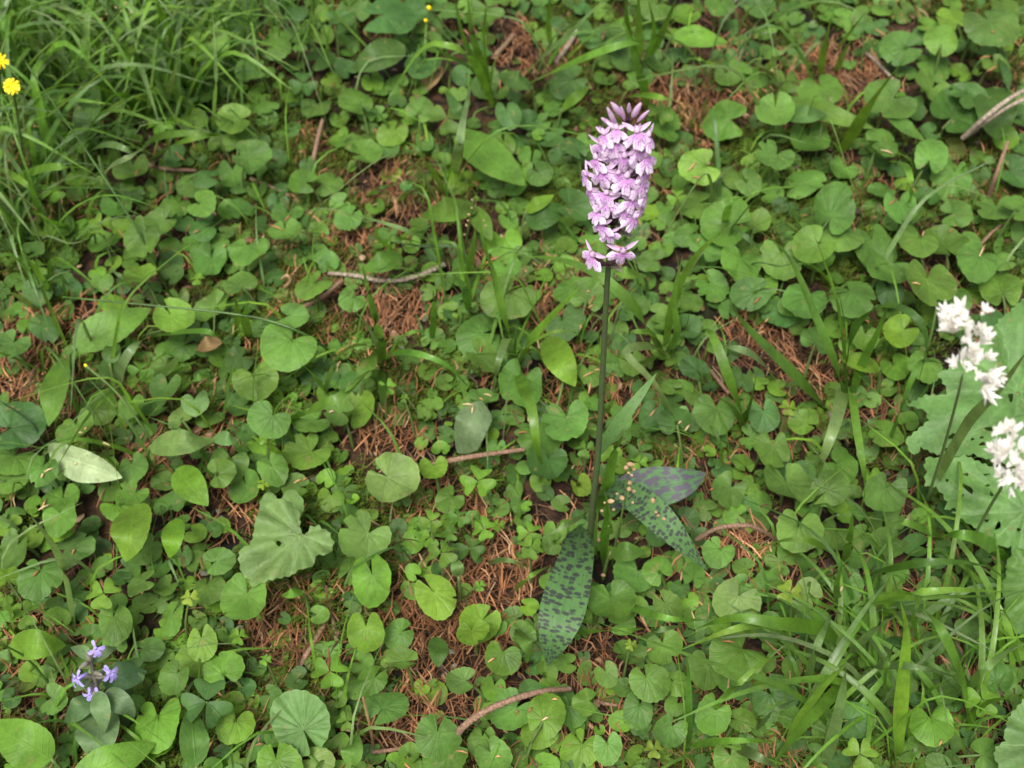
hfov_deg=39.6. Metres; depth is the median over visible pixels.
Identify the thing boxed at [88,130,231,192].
grass tuft
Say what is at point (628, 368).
round leaf plant
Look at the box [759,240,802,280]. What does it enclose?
round leaf plant
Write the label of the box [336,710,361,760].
trefoil plant
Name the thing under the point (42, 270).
trefoil plant
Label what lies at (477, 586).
trefoil plant
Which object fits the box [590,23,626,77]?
round leaf plant
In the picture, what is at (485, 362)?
round leaf plant
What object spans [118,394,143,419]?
round leaf plant
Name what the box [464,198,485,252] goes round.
seed stalk
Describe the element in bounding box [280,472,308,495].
round leaf plant
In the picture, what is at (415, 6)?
round leaf plant
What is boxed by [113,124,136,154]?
trefoil plant
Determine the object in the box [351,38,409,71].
ovate leaf plant
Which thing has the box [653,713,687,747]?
round leaf plant
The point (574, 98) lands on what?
ovate leaf plant
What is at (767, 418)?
round leaf plant
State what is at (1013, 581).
toothed leaf plant
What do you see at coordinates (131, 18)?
grass tuft
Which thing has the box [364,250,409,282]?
ovate leaf plant
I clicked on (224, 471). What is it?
round leaf plant
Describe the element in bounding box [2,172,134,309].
grass tuft
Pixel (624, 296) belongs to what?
grass tuft
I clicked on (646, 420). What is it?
round leaf plant
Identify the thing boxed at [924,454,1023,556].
toothed leaf plant
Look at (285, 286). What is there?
twig
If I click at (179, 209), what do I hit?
round leaf plant
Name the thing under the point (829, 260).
round leaf plant
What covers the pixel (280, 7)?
grass tuft
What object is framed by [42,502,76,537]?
round leaf plant
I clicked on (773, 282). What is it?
round leaf plant
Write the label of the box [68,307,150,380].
ovate leaf plant
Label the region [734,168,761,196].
round leaf plant
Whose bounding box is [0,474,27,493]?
round leaf plant
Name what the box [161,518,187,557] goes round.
ovate leaf plant
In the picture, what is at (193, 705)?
trefoil plant
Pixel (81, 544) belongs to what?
round leaf plant
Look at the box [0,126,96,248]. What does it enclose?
grass tuft
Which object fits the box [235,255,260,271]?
round leaf plant
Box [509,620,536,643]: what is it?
round leaf plant
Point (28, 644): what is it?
ovate leaf plant
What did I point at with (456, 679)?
round leaf plant
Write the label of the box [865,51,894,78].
twig
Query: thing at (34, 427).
flower stem
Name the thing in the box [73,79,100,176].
ovate leaf plant
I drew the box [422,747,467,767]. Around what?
round leaf plant
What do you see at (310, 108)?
round leaf plant
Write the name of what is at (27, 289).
round leaf plant
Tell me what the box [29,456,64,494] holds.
round leaf plant
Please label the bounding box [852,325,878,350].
round leaf plant
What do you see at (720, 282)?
round leaf plant
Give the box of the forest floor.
[0,0,1023,767]
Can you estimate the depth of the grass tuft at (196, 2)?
1.03 m
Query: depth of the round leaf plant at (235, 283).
0.88 m
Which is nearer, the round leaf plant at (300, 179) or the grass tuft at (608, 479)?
the grass tuft at (608, 479)
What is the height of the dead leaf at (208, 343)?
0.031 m
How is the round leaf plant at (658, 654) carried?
on the forest floor
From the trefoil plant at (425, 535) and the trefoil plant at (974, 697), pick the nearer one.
the trefoil plant at (974, 697)
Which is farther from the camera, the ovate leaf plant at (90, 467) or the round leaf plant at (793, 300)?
the round leaf plant at (793, 300)
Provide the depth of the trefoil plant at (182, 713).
0.70 m
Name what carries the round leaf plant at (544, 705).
on the forest floor
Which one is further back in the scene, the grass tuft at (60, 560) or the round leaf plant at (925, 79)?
the round leaf plant at (925, 79)
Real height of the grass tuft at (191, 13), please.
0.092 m
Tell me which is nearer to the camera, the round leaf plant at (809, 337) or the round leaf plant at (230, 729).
the round leaf plant at (230, 729)
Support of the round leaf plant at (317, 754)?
on the forest floor
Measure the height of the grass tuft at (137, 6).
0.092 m
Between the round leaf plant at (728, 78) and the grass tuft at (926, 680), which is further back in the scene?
the round leaf plant at (728, 78)
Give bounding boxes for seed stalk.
[93,2,131,43]
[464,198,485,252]
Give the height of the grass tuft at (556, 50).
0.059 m
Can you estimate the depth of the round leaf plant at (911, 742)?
0.69 m
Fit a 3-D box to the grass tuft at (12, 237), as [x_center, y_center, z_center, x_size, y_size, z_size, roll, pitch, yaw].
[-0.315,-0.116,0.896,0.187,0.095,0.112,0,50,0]
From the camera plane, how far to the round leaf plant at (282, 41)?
1.03 m
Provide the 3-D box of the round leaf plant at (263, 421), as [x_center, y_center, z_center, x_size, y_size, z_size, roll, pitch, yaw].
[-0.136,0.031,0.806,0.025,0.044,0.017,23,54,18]
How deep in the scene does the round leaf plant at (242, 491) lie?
0.79 m
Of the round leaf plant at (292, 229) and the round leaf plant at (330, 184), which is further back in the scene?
the round leaf plant at (330, 184)
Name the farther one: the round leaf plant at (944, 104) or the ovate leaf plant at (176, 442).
the round leaf plant at (944, 104)
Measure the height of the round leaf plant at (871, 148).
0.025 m
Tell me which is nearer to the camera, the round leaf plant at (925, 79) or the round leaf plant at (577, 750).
the round leaf plant at (577, 750)
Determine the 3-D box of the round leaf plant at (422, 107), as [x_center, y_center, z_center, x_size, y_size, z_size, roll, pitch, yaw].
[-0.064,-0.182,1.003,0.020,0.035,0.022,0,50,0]
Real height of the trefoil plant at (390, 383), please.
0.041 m
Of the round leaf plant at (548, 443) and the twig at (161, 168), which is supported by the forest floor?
the round leaf plant at (548, 443)
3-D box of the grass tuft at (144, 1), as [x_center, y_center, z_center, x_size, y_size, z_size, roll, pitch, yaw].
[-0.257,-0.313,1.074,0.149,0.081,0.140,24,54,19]
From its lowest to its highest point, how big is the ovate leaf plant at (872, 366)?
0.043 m
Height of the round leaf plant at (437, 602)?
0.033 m
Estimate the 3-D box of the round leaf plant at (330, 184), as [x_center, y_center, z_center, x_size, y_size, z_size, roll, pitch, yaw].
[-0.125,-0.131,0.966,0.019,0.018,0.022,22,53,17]
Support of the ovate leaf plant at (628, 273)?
on the forest floor
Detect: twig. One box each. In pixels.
[159,166,195,171]
[249,177,291,197]
[280,274,291,288]
[297,612,331,665]
[303,279,343,307]
[312,118,323,168]
[327,603,337,639]
[328,262,445,283]
[362,696,374,746]
[372,747,400,753]
[432,447,524,464]
[456,686,571,734]
[492,33,514,56]
[553,29,576,63]
[595,699,617,706]
[694,523,777,541]
[710,369,729,393]
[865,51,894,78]
[960,88,1023,140]
[967,98,1023,137]
[981,224,1001,244]
[986,140,1009,197]
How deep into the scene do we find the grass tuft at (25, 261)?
0.88 m
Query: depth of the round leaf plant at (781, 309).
0.87 m
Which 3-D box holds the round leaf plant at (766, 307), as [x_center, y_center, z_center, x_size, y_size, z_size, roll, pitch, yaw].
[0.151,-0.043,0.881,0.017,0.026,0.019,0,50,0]
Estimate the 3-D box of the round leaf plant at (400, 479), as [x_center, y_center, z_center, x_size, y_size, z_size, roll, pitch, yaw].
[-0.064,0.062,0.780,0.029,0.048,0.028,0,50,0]
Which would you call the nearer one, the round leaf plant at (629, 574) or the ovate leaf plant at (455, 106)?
the round leaf plant at (629, 574)
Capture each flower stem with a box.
[0,400,49,459]
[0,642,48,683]
[25,62,168,290]
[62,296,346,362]
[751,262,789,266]
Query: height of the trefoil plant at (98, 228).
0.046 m
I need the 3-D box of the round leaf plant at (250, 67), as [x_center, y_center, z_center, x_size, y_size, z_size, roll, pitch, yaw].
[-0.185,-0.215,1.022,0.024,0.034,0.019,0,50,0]
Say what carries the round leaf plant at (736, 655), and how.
on the forest floor
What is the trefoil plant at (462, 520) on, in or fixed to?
on the forest floor
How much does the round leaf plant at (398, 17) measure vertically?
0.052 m
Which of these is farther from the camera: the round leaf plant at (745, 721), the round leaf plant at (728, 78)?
the round leaf plant at (728, 78)
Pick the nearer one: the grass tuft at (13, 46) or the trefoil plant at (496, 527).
the trefoil plant at (496, 527)
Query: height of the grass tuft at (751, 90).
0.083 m
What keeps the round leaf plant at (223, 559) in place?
on the forest floor
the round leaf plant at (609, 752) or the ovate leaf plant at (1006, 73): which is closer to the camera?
the round leaf plant at (609, 752)
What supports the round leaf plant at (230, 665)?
on the forest floor
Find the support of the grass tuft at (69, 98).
on the forest floor
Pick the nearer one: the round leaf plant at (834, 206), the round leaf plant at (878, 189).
the round leaf plant at (834, 206)
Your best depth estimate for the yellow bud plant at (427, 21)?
1.00 m
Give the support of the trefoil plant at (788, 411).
on the forest floor
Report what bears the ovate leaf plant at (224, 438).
on the forest floor
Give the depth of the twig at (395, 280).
0.90 m
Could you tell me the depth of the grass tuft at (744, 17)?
1.05 m
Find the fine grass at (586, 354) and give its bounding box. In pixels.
[0,0,1023,767]
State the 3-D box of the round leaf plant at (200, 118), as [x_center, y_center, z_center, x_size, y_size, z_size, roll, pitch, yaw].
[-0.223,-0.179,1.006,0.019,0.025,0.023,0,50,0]
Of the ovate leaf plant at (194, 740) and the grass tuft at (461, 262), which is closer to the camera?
the ovate leaf plant at (194, 740)
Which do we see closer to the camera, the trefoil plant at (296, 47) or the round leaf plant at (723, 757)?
the round leaf plant at (723, 757)
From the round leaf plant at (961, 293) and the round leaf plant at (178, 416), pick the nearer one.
the round leaf plant at (178, 416)
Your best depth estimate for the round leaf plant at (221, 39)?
1.01 m
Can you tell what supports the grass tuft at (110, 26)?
on the forest floor
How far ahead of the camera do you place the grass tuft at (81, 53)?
0.93 m
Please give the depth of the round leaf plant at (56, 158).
0.97 m
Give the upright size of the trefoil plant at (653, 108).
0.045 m
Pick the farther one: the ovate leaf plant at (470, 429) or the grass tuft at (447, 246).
the grass tuft at (447, 246)
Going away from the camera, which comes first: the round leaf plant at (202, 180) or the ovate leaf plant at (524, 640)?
the ovate leaf plant at (524, 640)
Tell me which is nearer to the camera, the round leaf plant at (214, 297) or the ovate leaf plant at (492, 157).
the round leaf plant at (214, 297)
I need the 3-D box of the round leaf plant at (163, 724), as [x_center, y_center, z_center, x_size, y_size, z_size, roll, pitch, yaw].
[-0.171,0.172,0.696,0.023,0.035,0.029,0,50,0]
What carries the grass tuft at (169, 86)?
on the forest floor
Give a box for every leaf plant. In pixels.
[0,329,33,378]
[0,401,46,450]
[0,447,38,474]
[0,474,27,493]
[0,528,40,568]
[0,566,22,606]
[0,718,62,767]
[8,629,65,671]
[17,558,65,600]
[22,273,55,305]
[29,315,59,342]
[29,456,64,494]
[36,141,59,163]
[39,358,69,425]
[40,483,79,512]
[40,683,67,727]
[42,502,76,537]
[43,443,121,482]
[52,522,75,541]
[55,408,100,452]
[56,531,95,569]
[67,712,91,731]
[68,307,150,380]
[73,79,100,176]
[75,741,155,767]
[79,390,117,424]
[87,231,122,255]
[97,294,127,310]
[98,605,132,644]
[99,195,131,215]
[99,354,126,386]
[100,498,130,520]
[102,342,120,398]
[102,638,126,657]
[110,503,151,561]
[112,154,148,186]
[116,480,148,505]
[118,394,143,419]
[118,452,148,483]
[120,723,175,760]
[123,215,164,260]
[123,263,158,304]
[124,658,151,698]
[127,570,159,598]
[132,532,162,573]
[132,637,165,661]
[135,698,180,753]
[141,399,171,415]
[144,205,176,237]
[146,429,214,476]
[149,373,180,411]
[150,352,177,380]
[152,297,194,331]
[153,490,186,519]
[154,574,183,595]
[158,659,191,694]
[160,194,191,216]
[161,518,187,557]
[161,602,183,636]
[163,334,196,361]
[168,406,193,433]
[171,465,208,505]
[175,645,204,678]
[176,174,204,197]
[179,711,209,767]
[180,108,207,147]
[181,390,208,431]
[187,189,215,220]
[187,624,217,662]
[189,31,229,81]
[189,219,216,241]
[191,170,219,204]
[193,242,226,274]
[193,575,224,604]
[194,289,233,320]
[195,409,224,430]
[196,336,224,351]
[202,651,244,700]
[203,458,236,511]
[203,547,235,579]
[211,447,248,483]
[213,431,238,449]
[215,103,260,136]
[216,710,255,744]
[218,160,245,186]
[220,573,266,619]
[223,127,257,163]
[223,271,260,314]
[224,346,259,369]
[224,392,251,415]
[226,198,255,226]
[228,237,266,271]
[228,469,259,503]
[231,360,278,401]
[232,140,271,197]
[235,58,273,100]
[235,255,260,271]
[238,498,334,586]
[247,400,290,458]
[256,743,302,767]
[257,452,288,486]
[259,32,291,66]
[259,490,303,544]
[260,320,316,371]
[268,218,301,251]
[270,689,330,756]
[271,205,302,222]
[280,303,309,327]
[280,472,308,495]
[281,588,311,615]
[282,432,330,469]
[288,169,323,206]
[291,408,331,432]
[294,271,332,320]
[300,99,331,117]
[302,746,334,767]
[306,47,336,76]
[311,173,343,203]
[324,398,354,452]
[325,9,352,56]
[333,205,361,234]
[336,0,371,38]
[337,88,372,133]
[338,286,364,322]
[338,511,391,560]
[338,557,369,590]
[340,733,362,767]
[343,390,374,432]
[346,139,382,176]
[347,612,384,658]
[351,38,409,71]
[352,555,390,607]
[354,665,387,697]
[357,353,376,395]
[363,0,416,39]
[363,692,408,739]
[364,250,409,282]
[365,452,419,514]
[376,120,407,145]
[383,618,413,648]
[385,646,417,692]
[404,0,427,36]
[404,49,446,86]
[405,96,433,136]
[414,574,456,619]
[415,714,461,761]
[419,455,447,492]
[420,196,477,221]
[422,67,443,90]
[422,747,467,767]
[428,636,448,666]
[434,3,459,37]
[435,485,464,513]
[445,90,466,128]
[445,129,524,185]
[445,667,486,702]
[451,559,463,607]
[454,400,491,453]
[455,314,499,357]
[456,619,489,657]
[459,604,500,642]
[466,338,501,381]
[467,207,492,240]
[467,727,494,755]
[468,388,498,405]
[474,735,512,767]
[480,275,534,333]
[485,228,521,263]
[485,640,520,676]
[489,687,530,730]
[493,257,520,276]
[495,102,521,136]
[498,70,536,113]
[498,358,541,406]
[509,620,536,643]
[513,628,532,656]
[517,422,562,457]
[520,195,553,244]
[520,202,563,238]
[520,723,558,749]
[524,692,565,764]
[526,161,552,190]
[527,443,567,480]
[540,336,576,386]
[541,400,588,440]
[545,304,585,341]
[549,65,587,100]
[551,188,592,230]
[552,276,580,306]
[556,84,590,127]
[559,137,587,186]
[559,728,596,767]
[561,695,586,727]
[569,277,603,347]
[572,688,597,733]
[577,20,608,50]
[577,364,599,391]
[588,580,636,626]
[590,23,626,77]
[593,731,622,765]
[601,541,643,583]
[608,614,635,635]
[610,47,634,70]
[611,266,648,295]
[613,559,651,591]
[613,640,646,668]
[619,351,644,380]
[623,691,652,729]
[629,663,670,702]
[636,249,665,277]
[639,400,663,431]
[640,0,667,31]
[642,556,672,602]
[644,106,679,140]
[646,629,682,664]
[652,590,683,633]
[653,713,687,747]
[654,671,685,705]
[657,408,691,463]
[662,24,727,60]
[674,223,699,246]
[675,190,711,218]
[678,148,719,201]
[678,406,700,432]
[679,355,708,394]
[682,562,704,590]
[688,234,722,276]
[688,650,723,690]
[693,394,735,435]
[694,269,728,302]
[695,693,731,735]
[700,196,750,275]
[701,100,746,146]
[702,536,734,572]
[704,0,735,32]
[709,631,765,681]
[711,471,746,508]
[712,578,761,616]
[713,744,748,767]
[714,66,741,85]
[720,244,760,280]
[721,167,745,190]
[724,708,756,736]
[729,277,771,330]
[732,423,760,451]
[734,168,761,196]
[735,231,762,256]
[741,208,770,248]
[743,0,775,29]
[749,398,779,432]
[752,674,797,722]
[753,290,772,319]
[754,431,789,468]
[755,92,794,143]
[755,611,780,643]
[756,139,794,189]
[758,273,777,295]
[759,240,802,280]
[761,299,798,328]
[764,463,818,506]
[768,105,827,138]
[770,450,807,480]
[775,97,873,128]
[776,509,823,552]
[777,298,803,319]
[781,284,826,328]
[784,170,826,198]
[787,409,818,453]
[790,122,829,150]
[792,224,836,287]
[795,577,822,608]
[797,74,843,103]
[799,327,831,391]
[800,215,828,227]
[802,241,835,271]
[803,181,855,268]
[809,469,849,517]
[811,710,831,738]
[820,225,863,251]
[821,518,848,550]
[822,446,857,482]
[824,624,856,656]
[829,155,859,178]
[829,281,875,320]
[831,572,863,604]
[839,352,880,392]
[842,701,876,738]
[850,601,878,630]
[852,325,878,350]
[854,224,897,266]
[856,420,903,457]
[863,472,907,511]
[864,79,916,137]
[864,129,897,183]
[865,238,908,287]
[867,141,895,171]
[867,182,895,214]
[870,116,924,141]
[870,527,907,557]
[875,280,903,304]
[879,30,922,78]
[880,353,909,380]
[882,205,923,230]
[883,191,916,246]
[883,314,919,352]
[889,734,921,762]
[896,590,923,615]
[898,226,937,259]
[905,259,957,313]
[906,298,1023,466]
[907,350,942,385]
[909,705,953,746]
[912,139,948,189]
[915,48,950,82]
[915,68,949,100]
[918,669,960,703]
[923,25,957,74]
[923,224,969,270]
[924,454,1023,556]
[927,295,960,350]
[930,82,987,139]
[930,156,972,201]
[932,501,963,539]
[936,8,964,37]
[937,586,963,617]
[940,199,973,227]
[949,84,976,108]
[954,618,978,667]
[955,287,972,310]
[956,240,997,293]
[958,737,999,767]
[959,8,1020,62]
[962,231,982,253]
[965,39,995,61]
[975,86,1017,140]
[975,195,1013,219]
[978,54,1009,84]
[979,271,1021,315]
[987,661,1013,692]
[989,154,1023,187]
[991,0,1020,18]
[991,195,1023,250]
[992,48,1011,91]
[993,699,1023,767]
[996,252,1016,272]
[1001,548,1023,634]
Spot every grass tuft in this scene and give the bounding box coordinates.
[0,0,72,54]
[0,0,84,85]
[0,0,112,83]
[0,0,112,141]
[0,0,114,121]
[0,0,115,97]
[0,0,123,93]
[0,0,127,55]
[0,0,136,109]
[0,0,221,165]
[0,1,68,40]
[0,40,181,196]
[0,63,173,185]
[0,95,121,231]
[0,95,173,356]
[0,96,156,250]
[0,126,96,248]
[0,132,144,240]
[0,133,143,198]
[0,136,124,282]
[0,210,169,413]
[0,345,109,440]
[1,0,37,53]
[1,377,157,506]
[2,0,229,152]
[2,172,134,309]
[5,518,75,634]
[13,0,214,116]
[18,0,129,88]
[26,0,161,33]
[27,0,224,122]
[28,0,295,131]
[31,57,120,129]
[35,0,242,94]
[49,212,231,467]
[58,0,225,131]
[72,0,237,25]
[74,0,178,40]
[81,0,262,25]
[84,25,312,111]
[88,0,313,149]
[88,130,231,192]
[90,0,211,26]
[92,27,306,141]
[98,0,239,44]
[100,0,234,35]
[108,0,249,62]
[116,296,251,420]
[137,0,362,67]
[150,0,307,74]
[155,0,261,76]
[161,0,334,77]
[176,0,341,81]
[195,0,329,131]
[226,0,298,26]
[250,364,368,454]
[251,0,451,91]
[252,0,329,36]
[275,0,352,25]
[312,125,595,211]
[314,237,598,344]
[330,265,467,408]
[333,0,375,34]
[343,212,448,252]
[368,141,451,200]
[368,160,552,273]
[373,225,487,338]
[386,191,506,362]
[391,176,540,302]
[394,0,646,172]
[395,271,639,404]
[440,10,657,79]
[477,210,583,462]
[488,435,622,591]
[524,226,728,428]
[546,0,685,107]
[572,0,744,99]
[576,604,793,767]
[600,0,891,64]
[600,623,1022,758]
[629,64,856,197]
[655,107,741,249]
[658,633,875,767]
[681,582,1014,766]
[684,23,822,102]
[686,7,869,75]
[699,328,775,427]
[702,584,1023,756]
[722,193,801,249]
[732,0,853,85]
[732,225,942,510]
[736,473,998,653]
[738,536,876,668]
[744,573,911,744]
[745,34,895,87]
[753,157,997,361]
[761,513,986,576]
[807,579,956,746]
[808,564,1001,614]
[822,57,906,154]
[844,533,1000,731]
[876,482,1022,666]
[887,161,913,200]
[890,519,1009,578]
[898,697,1010,756]
[916,456,1001,654]
[928,355,1023,494]
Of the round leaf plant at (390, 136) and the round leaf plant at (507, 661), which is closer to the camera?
the round leaf plant at (507, 661)
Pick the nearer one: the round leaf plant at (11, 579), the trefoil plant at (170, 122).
the round leaf plant at (11, 579)
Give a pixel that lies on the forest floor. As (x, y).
(86, 504)
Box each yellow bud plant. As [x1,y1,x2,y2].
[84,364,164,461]
[424,19,471,66]
[427,5,494,100]
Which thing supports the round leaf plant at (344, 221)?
on the forest floor
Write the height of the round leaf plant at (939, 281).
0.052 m
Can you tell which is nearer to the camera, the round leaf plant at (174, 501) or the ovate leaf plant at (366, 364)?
the round leaf plant at (174, 501)
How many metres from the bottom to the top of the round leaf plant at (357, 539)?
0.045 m
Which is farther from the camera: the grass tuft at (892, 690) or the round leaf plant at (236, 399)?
the round leaf plant at (236, 399)
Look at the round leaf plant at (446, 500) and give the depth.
0.79 m
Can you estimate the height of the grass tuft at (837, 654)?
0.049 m
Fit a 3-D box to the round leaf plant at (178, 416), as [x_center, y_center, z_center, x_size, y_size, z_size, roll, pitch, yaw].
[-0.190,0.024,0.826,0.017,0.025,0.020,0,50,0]
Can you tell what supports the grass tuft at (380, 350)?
on the forest floor
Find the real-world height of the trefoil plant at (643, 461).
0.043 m
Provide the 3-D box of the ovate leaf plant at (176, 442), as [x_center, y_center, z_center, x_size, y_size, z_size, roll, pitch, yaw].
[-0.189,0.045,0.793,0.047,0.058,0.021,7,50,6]
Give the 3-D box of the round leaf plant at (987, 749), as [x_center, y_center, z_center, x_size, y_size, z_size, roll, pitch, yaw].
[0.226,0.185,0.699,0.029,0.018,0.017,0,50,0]
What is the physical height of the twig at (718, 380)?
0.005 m
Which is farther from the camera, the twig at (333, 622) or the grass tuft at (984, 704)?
the twig at (333, 622)
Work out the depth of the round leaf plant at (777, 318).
0.87 m
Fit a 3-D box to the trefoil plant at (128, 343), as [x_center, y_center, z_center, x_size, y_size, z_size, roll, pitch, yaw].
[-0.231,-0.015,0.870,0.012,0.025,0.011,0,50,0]
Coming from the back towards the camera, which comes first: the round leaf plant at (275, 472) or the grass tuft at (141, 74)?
the grass tuft at (141, 74)
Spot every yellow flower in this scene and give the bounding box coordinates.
[0,53,8,88]
[3,78,24,169]
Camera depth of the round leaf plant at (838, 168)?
0.96 m
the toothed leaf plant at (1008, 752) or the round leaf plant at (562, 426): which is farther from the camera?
the round leaf plant at (562, 426)
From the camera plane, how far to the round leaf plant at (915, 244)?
0.89 m
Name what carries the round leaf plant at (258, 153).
on the forest floor
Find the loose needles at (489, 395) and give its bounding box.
[29,29,996,757]
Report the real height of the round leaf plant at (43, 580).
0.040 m
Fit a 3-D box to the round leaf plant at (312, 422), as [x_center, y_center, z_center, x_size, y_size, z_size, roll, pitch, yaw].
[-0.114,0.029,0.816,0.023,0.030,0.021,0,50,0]
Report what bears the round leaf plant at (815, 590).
on the forest floor
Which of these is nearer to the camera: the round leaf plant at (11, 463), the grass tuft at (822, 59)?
the round leaf plant at (11, 463)
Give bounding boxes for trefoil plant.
[10,600,41,658]
[29,259,47,277]
[41,182,77,240]
[86,577,121,608]
[88,213,112,264]
[97,603,115,616]
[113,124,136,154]
[121,340,140,364]
[127,361,154,417]
[146,117,164,143]
[164,118,177,156]
[179,702,186,718]
[181,589,198,638]
[181,678,232,728]
[191,272,204,298]
[228,58,242,75]
[229,628,248,644]
[257,480,274,494]
[259,654,278,687]
[288,72,318,119]
[289,34,312,81]
[311,654,349,690]
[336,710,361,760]
[378,378,396,424]
[399,394,415,438]
[418,510,442,561]
[418,529,442,561]
[426,540,457,576]
[429,105,460,152]
[442,525,460,552]
[448,509,470,533]
[455,534,485,563]
[459,465,496,517]
[465,580,486,598]
[470,0,504,49]
[472,516,494,554]
[490,519,504,544]
[516,521,541,559]
[517,534,543,588]
[575,440,594,472]
[623,639,637,676]
[627,438,653,468]
[630,454,647,469]
[644,740,664,767]
[648,101,673,152]
[666,189,686,225]
[768,70,800,93]
[777,579,802,617]
[779,399,797,431]
[842,738,877,767]
[850,20,875,74]
[966,682,999,736]
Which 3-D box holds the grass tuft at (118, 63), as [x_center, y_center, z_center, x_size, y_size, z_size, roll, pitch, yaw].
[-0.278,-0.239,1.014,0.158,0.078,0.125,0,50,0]
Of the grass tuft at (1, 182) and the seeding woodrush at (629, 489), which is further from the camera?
the grass tuft at (1, 182)
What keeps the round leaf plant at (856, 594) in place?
on the forest floor
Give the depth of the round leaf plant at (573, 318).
0.86 m
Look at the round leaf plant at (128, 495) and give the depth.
0.78 m
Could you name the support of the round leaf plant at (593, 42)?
on the forest floor
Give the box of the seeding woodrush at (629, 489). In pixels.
[597,462,665,576]
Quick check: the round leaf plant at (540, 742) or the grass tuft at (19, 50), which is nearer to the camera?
the round leaf plant at (540, 742)
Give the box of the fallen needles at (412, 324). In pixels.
[0,0,1023,767]
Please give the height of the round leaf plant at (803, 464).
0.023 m
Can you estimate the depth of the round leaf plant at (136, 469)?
0.80 m
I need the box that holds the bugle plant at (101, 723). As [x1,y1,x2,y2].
[64,640,146,753]
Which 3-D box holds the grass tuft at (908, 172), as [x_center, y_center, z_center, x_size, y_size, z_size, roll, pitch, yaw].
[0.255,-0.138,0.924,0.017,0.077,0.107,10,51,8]
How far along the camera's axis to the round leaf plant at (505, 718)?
0.69 m
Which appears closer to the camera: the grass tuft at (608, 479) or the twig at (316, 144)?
the grass tuft at (608, 479)
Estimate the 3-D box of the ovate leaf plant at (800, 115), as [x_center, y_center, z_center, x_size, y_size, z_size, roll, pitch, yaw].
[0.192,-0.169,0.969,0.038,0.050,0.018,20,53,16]
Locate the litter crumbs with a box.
[0,0,1023,767]
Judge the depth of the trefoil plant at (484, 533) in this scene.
0.75 m
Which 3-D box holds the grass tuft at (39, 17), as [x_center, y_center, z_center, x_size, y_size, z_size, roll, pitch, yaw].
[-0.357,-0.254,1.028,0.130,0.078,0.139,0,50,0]
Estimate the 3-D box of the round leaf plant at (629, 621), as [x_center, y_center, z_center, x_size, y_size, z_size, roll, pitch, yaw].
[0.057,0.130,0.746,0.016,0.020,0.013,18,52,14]
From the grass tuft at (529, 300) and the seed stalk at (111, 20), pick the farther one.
the seed stalk at (111, 20)
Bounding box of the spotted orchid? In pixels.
[538,102,706,666]
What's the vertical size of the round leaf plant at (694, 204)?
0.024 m
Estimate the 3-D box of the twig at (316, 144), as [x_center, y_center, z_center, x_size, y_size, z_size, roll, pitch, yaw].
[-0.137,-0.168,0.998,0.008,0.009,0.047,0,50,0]
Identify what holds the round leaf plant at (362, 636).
on the forest floor
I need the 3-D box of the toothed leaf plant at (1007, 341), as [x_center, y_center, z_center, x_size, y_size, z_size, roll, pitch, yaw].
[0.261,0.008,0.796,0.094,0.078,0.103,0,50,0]
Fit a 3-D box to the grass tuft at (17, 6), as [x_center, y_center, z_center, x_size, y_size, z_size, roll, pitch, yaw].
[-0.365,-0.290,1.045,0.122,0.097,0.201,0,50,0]
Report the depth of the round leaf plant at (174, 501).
0.79 m
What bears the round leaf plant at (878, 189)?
on the forest floor
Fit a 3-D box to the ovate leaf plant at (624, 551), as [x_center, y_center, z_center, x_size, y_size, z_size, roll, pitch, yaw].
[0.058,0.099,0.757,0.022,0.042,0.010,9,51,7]
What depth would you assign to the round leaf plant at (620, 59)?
1.04 m
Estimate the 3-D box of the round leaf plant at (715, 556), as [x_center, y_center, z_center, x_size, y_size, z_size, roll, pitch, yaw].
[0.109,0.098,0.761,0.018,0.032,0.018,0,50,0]
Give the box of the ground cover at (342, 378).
[0,0,1023,767]
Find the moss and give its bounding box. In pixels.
[0,0,1023,767]
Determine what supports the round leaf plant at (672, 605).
on the forest floor
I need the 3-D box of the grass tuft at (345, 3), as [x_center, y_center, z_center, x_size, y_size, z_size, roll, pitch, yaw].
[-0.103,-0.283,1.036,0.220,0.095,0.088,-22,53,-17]
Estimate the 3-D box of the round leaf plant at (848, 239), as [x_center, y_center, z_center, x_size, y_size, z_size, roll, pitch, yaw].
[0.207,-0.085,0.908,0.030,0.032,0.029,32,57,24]
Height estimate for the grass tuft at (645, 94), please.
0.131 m
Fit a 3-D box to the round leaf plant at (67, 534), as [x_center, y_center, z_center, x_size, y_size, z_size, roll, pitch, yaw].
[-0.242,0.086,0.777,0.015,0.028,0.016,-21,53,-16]
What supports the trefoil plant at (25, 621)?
on the forest floor
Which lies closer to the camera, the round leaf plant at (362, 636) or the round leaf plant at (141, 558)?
the round leaf plant at (362, 636)
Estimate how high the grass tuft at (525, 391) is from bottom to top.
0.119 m
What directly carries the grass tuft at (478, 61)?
on the forest floor
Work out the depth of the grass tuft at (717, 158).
0.94 m
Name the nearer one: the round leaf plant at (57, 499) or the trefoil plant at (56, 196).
the round leaf plant at (57, 499)
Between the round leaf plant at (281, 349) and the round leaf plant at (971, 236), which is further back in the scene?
the round leaf plant at (971, 236)
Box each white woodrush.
[926,295,1007,502]
[961,418,1023,558]
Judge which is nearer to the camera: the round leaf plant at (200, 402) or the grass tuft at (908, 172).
the round leaf plant at (200, 402)
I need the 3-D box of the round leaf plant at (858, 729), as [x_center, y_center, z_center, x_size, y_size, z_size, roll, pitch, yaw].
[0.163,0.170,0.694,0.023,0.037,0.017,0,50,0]
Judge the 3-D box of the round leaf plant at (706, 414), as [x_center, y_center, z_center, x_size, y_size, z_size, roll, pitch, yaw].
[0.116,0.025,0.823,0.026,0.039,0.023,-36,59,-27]
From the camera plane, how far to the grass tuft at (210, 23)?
1.04 m

